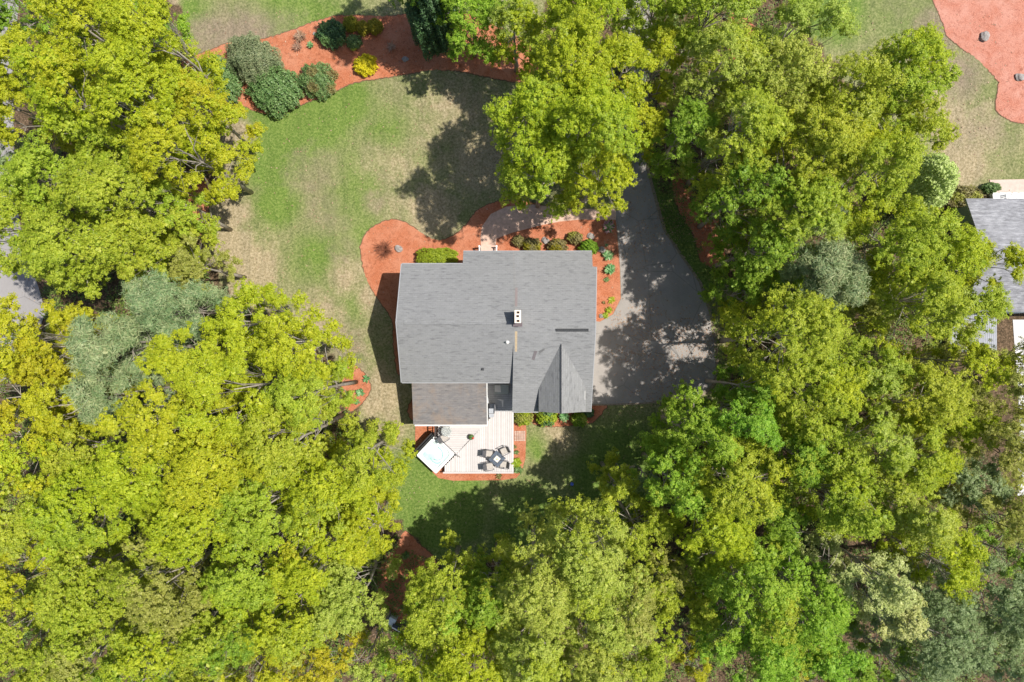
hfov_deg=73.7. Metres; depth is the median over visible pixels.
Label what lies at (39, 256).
broadleaf tree
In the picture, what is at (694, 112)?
broadleaf tree
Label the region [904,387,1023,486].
broadleaf tree
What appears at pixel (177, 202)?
broadleaf tree
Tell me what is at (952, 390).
broadleaf tree
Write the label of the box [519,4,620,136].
broadleaf tree
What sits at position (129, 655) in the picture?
broadleaf tree
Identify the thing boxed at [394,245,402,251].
boulder
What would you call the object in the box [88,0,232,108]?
broadleaf tree
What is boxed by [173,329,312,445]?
broadleaf tree
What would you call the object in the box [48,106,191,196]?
broadleaf tree
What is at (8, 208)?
broadleaf tree
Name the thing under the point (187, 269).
broadleaf tree
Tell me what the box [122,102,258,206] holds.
broadleaf tree
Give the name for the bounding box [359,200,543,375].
bed edge
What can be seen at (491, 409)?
grill
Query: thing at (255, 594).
broadleaf tree
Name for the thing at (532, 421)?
bed edge
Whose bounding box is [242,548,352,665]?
broadleaf tree
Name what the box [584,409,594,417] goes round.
shrub
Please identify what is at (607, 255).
perennial
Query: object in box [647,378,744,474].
broadleaf tree
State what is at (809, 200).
broadleaf tree
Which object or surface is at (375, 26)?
shrub
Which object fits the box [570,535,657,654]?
broadleaf tree
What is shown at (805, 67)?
broadleaf tree
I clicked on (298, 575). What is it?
broadleaf tree
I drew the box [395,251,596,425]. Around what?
house
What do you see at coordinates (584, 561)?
broadleaf tree
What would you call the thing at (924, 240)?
broadleaf tree
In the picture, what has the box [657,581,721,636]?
broadleaf tree
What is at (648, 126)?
broadleaf tree
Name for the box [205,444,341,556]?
broadleaf tree
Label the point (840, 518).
broadleaf tree
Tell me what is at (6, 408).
broadleaf tree
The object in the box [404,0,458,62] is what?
conifer tree
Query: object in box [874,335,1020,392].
broadleaf tree
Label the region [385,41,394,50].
perennial
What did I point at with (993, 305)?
broadleaf tree
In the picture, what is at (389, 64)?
mulch bed
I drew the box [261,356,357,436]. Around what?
broadleaf tree
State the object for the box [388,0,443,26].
broadleaf tree
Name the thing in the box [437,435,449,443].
patio chair
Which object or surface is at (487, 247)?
front steps
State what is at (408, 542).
mulch bed
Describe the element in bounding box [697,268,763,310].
broadleaf tree
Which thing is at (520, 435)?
paver pad
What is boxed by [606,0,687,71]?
broadleaf tree
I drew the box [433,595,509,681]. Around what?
broadleaf tree
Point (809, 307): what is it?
broadleaf tree
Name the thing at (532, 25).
broadleaf tree
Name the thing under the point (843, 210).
broadleaf tree
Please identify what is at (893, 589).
flowering tree
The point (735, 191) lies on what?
broadleaf tree
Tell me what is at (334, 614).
broadleaf tree
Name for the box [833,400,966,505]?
broadleaf tree
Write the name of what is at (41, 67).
broadleaf tree
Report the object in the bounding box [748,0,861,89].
broadleaf tree
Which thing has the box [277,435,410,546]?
broadleaf tree
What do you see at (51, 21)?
broadleaf tree
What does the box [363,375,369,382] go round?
perennial
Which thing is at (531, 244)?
shrub
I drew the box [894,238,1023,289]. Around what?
broadleaf tree
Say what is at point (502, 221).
footpath
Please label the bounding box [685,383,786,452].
broadleaf tree
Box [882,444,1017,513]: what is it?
broadleaf tree
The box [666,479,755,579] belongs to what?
broadleaf tree
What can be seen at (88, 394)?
pine tree
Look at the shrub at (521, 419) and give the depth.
55.22 m
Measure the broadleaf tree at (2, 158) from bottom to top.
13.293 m
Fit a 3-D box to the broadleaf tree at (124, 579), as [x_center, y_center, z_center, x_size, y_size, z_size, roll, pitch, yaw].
[-21.698,14.928,47.298,7.153,18.025,6.132,40,90,0]
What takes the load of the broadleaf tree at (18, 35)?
on the ground
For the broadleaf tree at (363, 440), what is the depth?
43.14 m
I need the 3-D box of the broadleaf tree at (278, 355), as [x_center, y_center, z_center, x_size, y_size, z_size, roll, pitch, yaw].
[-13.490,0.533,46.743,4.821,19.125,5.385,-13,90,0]
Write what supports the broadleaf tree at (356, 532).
on the ground
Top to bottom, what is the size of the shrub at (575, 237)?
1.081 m
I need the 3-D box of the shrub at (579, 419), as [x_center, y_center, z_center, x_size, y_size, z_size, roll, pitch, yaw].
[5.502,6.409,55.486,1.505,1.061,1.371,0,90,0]
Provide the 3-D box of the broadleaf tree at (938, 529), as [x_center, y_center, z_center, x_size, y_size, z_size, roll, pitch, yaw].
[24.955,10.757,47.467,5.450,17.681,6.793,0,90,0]
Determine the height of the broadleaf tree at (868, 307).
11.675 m
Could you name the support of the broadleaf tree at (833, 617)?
on the ground
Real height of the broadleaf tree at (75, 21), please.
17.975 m
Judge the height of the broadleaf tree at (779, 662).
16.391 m
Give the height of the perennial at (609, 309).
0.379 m
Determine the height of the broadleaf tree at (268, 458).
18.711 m
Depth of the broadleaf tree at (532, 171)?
41.88 m
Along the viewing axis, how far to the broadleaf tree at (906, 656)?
47.91 m
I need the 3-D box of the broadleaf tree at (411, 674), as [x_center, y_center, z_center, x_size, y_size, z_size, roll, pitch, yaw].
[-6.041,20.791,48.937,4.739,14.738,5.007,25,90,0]
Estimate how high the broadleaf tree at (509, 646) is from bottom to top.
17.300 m
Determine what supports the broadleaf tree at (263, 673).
on the ground
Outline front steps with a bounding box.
[481,244,494,250]
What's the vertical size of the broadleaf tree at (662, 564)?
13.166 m
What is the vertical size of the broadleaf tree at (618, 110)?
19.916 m
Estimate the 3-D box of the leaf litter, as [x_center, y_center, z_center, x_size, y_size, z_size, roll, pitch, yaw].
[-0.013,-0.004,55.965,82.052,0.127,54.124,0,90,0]
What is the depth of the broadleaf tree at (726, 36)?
41.67 m
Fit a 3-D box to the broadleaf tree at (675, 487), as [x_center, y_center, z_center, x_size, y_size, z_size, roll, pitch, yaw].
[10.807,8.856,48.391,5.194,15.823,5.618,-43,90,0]
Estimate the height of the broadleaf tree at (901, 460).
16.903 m
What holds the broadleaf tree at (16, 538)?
on the ground
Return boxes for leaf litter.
[12,12,1011,663]
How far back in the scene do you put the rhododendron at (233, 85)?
55.00 m
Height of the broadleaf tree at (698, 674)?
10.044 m
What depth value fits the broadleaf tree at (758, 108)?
40.75 m
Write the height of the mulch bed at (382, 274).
0.060 m
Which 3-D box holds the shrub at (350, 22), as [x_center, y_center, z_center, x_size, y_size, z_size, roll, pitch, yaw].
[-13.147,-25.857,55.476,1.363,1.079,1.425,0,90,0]
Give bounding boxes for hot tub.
[414,431,457,472]
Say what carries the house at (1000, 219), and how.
on the ground
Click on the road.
(22, 289)
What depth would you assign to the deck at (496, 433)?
55.38 m
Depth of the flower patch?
55.69 m
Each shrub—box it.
[224,31,283,89]
[314,17,346,51]
[343,15,357,32]
[345,34,362,49]
[352,53,378,76]
[355,20,369,36]
[367,17,383,35]
[374,240,394,259]
[511,234,524,247]
[513,413,533,426]
[522,237,541,250]
[534,412,557,427]
[546,238,568,250]
[566,231,582,245]
[570,412,587,426]
[577,238,598,254]
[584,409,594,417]
[980,182,1001,193]
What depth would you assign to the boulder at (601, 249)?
55.83 m
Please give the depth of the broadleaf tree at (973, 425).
43.72 m
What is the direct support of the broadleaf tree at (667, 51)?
on the ground
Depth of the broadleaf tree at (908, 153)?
40.60 m
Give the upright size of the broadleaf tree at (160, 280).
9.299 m
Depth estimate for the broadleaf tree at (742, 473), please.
41.13 m
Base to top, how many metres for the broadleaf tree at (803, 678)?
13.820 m
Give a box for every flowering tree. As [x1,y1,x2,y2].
[773,520,923,617]
[810,551,933,642]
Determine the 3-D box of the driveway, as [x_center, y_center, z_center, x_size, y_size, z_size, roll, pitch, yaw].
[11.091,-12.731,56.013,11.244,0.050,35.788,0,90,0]
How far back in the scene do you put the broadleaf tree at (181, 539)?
39.38 m
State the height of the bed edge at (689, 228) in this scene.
0.060 m
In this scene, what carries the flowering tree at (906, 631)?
on the ground
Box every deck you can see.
[434,383,513,473]
[943,314,996,351]
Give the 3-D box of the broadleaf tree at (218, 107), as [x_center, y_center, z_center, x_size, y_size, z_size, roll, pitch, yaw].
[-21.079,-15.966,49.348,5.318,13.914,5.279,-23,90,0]
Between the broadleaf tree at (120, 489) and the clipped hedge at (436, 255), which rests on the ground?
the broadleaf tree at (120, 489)
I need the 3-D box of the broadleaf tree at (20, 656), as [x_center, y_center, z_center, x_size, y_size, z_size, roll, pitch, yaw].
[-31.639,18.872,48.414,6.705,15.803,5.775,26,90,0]
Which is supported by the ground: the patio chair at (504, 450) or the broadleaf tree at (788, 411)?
the broadleaf tree at (788, 411)
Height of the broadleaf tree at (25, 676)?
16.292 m
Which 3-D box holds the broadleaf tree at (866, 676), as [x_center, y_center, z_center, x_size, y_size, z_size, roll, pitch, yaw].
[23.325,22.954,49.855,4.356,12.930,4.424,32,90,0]
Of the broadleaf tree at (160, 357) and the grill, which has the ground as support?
the broadleaf tree at (160, 357)
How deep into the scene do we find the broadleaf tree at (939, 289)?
41.95 m
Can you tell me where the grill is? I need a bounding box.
[488,403,494,416]
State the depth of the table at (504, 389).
54.92 m
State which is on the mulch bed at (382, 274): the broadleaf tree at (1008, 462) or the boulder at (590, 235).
the boulder at (590, 235)
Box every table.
[441,426,451,436]
[488,450,505,466]
[494,385,508,393]
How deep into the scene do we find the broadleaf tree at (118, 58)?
39.85 m
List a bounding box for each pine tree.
[58,359,185,427]
[62,311,200,390]
[120,266,249,345]
[761,236,872,310]
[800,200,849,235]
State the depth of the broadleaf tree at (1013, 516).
44.67 m
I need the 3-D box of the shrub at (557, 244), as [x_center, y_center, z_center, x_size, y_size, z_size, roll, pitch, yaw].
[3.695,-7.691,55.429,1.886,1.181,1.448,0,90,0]
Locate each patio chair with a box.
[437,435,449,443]
[482,450,493,457]
[483,462,493,470]
[498,445,510,456]
[499,460,509,468]
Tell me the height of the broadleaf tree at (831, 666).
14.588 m
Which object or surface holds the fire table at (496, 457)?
on the deck at (496, 433)
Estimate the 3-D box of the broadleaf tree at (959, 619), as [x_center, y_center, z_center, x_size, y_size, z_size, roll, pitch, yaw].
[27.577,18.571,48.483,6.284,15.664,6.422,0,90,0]
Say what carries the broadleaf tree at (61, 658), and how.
on the ground
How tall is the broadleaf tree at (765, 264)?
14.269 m
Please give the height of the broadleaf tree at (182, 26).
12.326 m
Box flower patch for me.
[602,219,614,233]
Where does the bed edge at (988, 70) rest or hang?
on the ground
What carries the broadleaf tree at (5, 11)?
on the ground
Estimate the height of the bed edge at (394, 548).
0.060 m
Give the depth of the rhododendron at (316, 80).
55.04 m
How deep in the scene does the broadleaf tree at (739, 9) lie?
43.10 m
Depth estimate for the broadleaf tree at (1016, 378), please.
44.04 m
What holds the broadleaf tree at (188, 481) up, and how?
on the ground
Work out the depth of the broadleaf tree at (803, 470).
42.72 m
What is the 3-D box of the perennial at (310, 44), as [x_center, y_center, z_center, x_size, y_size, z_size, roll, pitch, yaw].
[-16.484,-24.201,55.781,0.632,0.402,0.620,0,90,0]
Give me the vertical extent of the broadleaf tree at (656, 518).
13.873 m
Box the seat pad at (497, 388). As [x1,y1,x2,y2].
[495,385,500,391]
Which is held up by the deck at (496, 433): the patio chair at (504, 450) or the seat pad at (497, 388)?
the patio chair at (504, 450)
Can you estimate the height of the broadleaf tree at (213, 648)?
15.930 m
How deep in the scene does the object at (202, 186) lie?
56.00 m
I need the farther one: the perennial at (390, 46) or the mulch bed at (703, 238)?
the mulch bed at (703, 238)
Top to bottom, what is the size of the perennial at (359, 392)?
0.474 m
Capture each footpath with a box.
[481,204,615,245]
[990,179,1023,192]
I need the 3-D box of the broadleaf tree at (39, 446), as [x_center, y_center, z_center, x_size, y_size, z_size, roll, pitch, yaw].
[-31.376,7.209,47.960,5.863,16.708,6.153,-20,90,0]
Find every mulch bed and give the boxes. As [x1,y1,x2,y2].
[181,11,538,113]
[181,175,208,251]
[341,366,370,410]
[360,201,620,373]
[376,531,438,622]
[407,401,606,426]
[415,422,525,480]
[672,173,724,266]
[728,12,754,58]
[933,0,1023,122]
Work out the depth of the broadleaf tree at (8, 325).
42.86 m
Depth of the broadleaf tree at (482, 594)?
43.21 m
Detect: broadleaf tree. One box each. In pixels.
[0,0,94,73]
[0,20,131,140]
[0,72,121,161]
[0,127,72,206]
[0,128,160,233]
[0,184,99,291]
[0,292,118,390]
[0,354,113,432]
[0,401,126,497]
[0,472,113,560]
[0,525,117,615]
[0,556,109,681]
[5,203,182,299]
[7,39,187,165]
[10,609,136,681]
[11,308,129,384]
[17,368,156,439]
[18,458,166,567]
[23,0,194,108]
[25,560,178,681]
[27,510,174,633]
[41,411,172,484]
[42,0,147,62]
[46,148,221,262]
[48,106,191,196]
[77,206,225,297]
[80,435,232,521]
[81,28,238,169]
[87,614,216,681]
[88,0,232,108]
[94,371,256,470]
[96,506,253,642]
[96,573,224,681]
[99,0,193,58]
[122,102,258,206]
[126,271,184,309]
[133,318,272,392]
[138,466,282,570]
[142,179,232,244]
[151,65,267,155]
[160,394,289,514]
[165,231,246,291]
[171,618,276,681]
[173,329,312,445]
[174,558,288,680]
[196,501,319,621]
[198,276,309,365]
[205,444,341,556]
[212,606,328,681]
[234,381,361,493]
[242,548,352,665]
[245,303,361,382]
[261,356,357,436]
[262,491,384,605]
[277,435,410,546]
[282,621,368,681]
[308,541,403,644]
[329,418,417,491]
[331,484,402,567]
[340,603,391,681]
[378,595,457,681]
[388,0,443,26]
[400,527,489,649]
[433,0,510,65]
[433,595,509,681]
[465,531,516,632]
[482,69,581,198]
[485,0,544,80]
[486,571,585,681]
[491,501,592,643]
[494,124,585,222]
[499,632,560,681]
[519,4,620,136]
[533,65,651,202]
[536,493,628,620]
[538,0,627,74]
[543,605,641,681]
[554,124,637,221]
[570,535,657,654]
[574,31,659,131]
[586,447,640,502]
[598,486,676,561]
[598,591,685,681]
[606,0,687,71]
[618,533,695,616]
[619,101,669,167]
[619,463,658,494]
[626,430,717,520]
[628,24,690,110]
[637,0,765,90]
[645,95,720,181]
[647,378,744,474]
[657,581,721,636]
[660,15,772,145]
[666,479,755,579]
[666,622,711,681]
[673,76,796,200]
[673,432,792,524]
[683,519,803,655]
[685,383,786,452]
[686,583,807,681]
[688,152,797,251]
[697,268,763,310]
[701,360,785,417]
[709,32,838,137]
[709,209,805,290]
[710,280,854,404]
[725,479,811,548]
[733,99,874,193]
[735,167,852,258]
[735,347,870,447]
[736,268,807,316]
[739,414,839,489]
[742,517,858,654]
[745,628,830,681]
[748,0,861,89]
[753,37,908,161]
[755,593,875,681]
[768,395,917,485]
[770,447,895,541]
[787,119,932,229]
[789,333,917,411]
[798,619,896,681]
[800,193,962,304]
[804,19,963,150]
[806,294,896,344]
[823,449,964,556]
[831,254,976,355]
[831,354,978,439]
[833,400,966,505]
[835,92,960,194]
[838,214,992,294]
[843,615,964,681]
[851,556,1006,681]
[871,499,990,605]
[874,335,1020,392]
[878,382,1015,458]
[881,282,1014,344]
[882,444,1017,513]
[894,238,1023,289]
[897,530,1023,646]
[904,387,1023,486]
[905,468,1023,549]
[905,591,1023,681]
[912,319,1023,408]
[952,520,1023,580]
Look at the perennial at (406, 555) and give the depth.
55.67 m
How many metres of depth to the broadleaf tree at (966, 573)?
42.95 m
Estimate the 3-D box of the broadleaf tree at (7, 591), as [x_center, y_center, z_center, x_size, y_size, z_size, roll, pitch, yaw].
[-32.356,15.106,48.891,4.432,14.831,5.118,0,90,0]
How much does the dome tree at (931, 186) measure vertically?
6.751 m
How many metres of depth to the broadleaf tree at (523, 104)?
39.86 m
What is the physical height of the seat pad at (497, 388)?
0.040 m
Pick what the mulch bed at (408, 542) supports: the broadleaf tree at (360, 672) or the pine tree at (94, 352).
the broadleaf tree at (360, 672)
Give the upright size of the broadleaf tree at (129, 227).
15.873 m
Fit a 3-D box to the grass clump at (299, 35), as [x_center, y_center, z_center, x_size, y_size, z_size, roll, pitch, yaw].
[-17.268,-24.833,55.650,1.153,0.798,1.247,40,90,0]
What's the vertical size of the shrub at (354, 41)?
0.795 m
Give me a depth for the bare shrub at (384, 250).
55.56 m
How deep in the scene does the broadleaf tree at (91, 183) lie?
40.92 m
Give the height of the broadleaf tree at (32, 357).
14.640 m
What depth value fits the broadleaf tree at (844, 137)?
40.20 m
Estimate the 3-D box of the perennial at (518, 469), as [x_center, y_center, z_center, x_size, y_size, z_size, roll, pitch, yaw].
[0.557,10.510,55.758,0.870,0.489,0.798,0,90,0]
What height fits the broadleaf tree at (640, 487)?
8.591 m
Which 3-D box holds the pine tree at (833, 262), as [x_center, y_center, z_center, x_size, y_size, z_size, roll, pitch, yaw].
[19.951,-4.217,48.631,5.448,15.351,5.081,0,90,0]
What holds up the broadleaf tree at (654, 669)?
on the ground
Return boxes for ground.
[0,0,1023,681]
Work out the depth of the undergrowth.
55.59 m
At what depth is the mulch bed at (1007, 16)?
56.00 m
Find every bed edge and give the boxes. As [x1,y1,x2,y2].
[181,10,522,112]
[340,365,371,412]
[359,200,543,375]
[375,530,436,623]
[407,399,607,427]
[671,173,725,267]
[932,0,1023,123]
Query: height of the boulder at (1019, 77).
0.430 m
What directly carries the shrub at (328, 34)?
on the mulch bed at (389, 64)
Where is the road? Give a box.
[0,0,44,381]
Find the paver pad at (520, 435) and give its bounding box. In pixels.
[514,431,524,440]
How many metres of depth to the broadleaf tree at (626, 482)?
47.69 m
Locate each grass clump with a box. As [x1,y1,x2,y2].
[290,41,301,49]
[294,29,307,41]
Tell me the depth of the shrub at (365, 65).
55.29 m
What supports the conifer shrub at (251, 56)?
on the mulch bed at (389, 64)
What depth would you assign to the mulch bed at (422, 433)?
56.00 m
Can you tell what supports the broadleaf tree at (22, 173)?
on the ground
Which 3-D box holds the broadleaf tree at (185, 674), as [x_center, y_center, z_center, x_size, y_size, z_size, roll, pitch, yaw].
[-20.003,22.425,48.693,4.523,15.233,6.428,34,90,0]
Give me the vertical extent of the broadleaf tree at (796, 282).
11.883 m
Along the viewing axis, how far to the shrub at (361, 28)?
55.29 m
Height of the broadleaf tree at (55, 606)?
15.980 m
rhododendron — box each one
[201,54,243,102]
[244,61,304,119]
[297,61,338,100]
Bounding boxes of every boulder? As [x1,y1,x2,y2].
[387,613,400,631]
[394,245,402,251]
[541,237,549,243]
[587,233,594,238]
[597,246,605,252]
[980,31,989,41]
[1015,73,1023,80]
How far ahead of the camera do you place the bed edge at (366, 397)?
56.01 m
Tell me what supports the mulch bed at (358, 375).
on the ground
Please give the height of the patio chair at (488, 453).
0.930 m
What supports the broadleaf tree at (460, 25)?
on the mulch bed at (389, 64)
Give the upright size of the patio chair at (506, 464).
0.930 m
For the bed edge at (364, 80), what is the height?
0.060 m
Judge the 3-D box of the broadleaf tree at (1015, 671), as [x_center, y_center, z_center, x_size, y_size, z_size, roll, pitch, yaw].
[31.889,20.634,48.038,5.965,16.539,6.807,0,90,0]
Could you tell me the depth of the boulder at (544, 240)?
55.83 m
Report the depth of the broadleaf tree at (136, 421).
38.77 m
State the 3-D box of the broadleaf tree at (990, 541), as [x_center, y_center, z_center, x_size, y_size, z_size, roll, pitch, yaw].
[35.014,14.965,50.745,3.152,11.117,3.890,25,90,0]
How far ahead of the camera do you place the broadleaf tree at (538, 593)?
40.40 m
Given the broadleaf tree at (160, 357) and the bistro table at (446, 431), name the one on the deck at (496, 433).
the bistro table at (446, 431)
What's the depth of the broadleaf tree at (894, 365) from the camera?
42.99 m
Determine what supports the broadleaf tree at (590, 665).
on the ground
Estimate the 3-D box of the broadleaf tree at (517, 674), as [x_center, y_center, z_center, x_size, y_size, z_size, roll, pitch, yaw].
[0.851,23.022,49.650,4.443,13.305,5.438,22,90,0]
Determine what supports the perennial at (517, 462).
on the mulch bed at (422, 433)
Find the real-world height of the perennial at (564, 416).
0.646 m
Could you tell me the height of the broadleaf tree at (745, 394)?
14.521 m
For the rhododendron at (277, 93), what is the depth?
54.72 m
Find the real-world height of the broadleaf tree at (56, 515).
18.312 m
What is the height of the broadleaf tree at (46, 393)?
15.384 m
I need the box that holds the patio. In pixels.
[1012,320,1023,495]
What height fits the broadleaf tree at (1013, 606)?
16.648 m
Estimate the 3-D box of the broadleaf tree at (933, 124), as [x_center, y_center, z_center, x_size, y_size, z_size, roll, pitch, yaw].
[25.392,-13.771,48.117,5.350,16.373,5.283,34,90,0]
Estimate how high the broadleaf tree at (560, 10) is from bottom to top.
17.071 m
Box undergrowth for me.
[0,0,1023,681]
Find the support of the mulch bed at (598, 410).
on the ground
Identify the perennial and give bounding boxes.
[306,41,312,47]
[355,389,364,396]
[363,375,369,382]
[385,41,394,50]
[402,550,409,559]
[511,457,521,467]
[514,466,523,473]
[559,413,569,422]
[602,250,613,260]
[604,264,615,274]
[605,307,612,312]
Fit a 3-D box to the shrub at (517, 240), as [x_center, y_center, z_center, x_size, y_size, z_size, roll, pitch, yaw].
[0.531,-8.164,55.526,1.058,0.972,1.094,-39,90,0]
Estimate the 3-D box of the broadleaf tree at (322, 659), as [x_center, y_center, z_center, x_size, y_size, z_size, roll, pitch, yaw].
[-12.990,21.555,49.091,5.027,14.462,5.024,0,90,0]
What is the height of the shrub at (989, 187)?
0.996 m
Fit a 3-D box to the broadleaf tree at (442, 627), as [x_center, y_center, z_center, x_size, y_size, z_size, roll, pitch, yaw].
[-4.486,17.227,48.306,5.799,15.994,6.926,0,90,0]
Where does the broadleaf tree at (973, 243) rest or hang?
on the ground
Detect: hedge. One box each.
[415,247,458,262]
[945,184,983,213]
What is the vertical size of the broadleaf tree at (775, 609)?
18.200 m
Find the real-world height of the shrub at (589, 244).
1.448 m
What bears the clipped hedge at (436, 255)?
on the mulch bed at (382, 274)
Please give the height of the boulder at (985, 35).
0.508 m
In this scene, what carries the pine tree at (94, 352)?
on the ground
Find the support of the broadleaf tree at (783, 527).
on the ground
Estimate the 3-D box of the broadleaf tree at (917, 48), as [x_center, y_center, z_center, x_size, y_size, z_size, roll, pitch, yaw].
[24.539,-16.063,47.366,5.910,17.891,7.732,39,90,0]
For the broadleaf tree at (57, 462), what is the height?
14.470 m
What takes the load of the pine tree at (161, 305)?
on the ground
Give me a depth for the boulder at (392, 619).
55.20 m
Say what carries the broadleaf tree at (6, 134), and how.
on the ground
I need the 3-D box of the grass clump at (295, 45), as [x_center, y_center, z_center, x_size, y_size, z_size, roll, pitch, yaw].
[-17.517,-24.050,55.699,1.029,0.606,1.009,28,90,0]
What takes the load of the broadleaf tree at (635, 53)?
on the ground
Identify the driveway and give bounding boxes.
[592,0,715,403]
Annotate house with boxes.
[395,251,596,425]
[951,193,1023,312]
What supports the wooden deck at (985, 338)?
on the ground
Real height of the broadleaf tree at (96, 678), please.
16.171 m
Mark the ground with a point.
(326, 272)
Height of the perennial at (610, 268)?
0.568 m
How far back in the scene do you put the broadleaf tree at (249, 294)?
41.22 m
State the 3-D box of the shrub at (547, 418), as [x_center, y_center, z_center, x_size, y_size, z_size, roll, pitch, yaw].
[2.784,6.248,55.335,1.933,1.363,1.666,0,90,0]
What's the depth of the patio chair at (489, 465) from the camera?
54.92 m
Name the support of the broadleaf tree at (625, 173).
on the ground
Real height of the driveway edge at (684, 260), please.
0.050 m
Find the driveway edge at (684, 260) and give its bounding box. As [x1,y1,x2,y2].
[592,9,717,405]
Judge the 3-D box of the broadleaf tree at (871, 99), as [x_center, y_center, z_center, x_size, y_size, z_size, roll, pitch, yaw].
[20.447,-15.133,47.228,5.832,18.165,6.107,0,90,0]
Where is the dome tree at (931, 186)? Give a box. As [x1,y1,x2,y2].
[893,152,960,217]
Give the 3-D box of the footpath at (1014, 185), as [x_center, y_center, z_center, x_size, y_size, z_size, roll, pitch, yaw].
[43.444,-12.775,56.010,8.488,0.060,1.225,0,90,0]

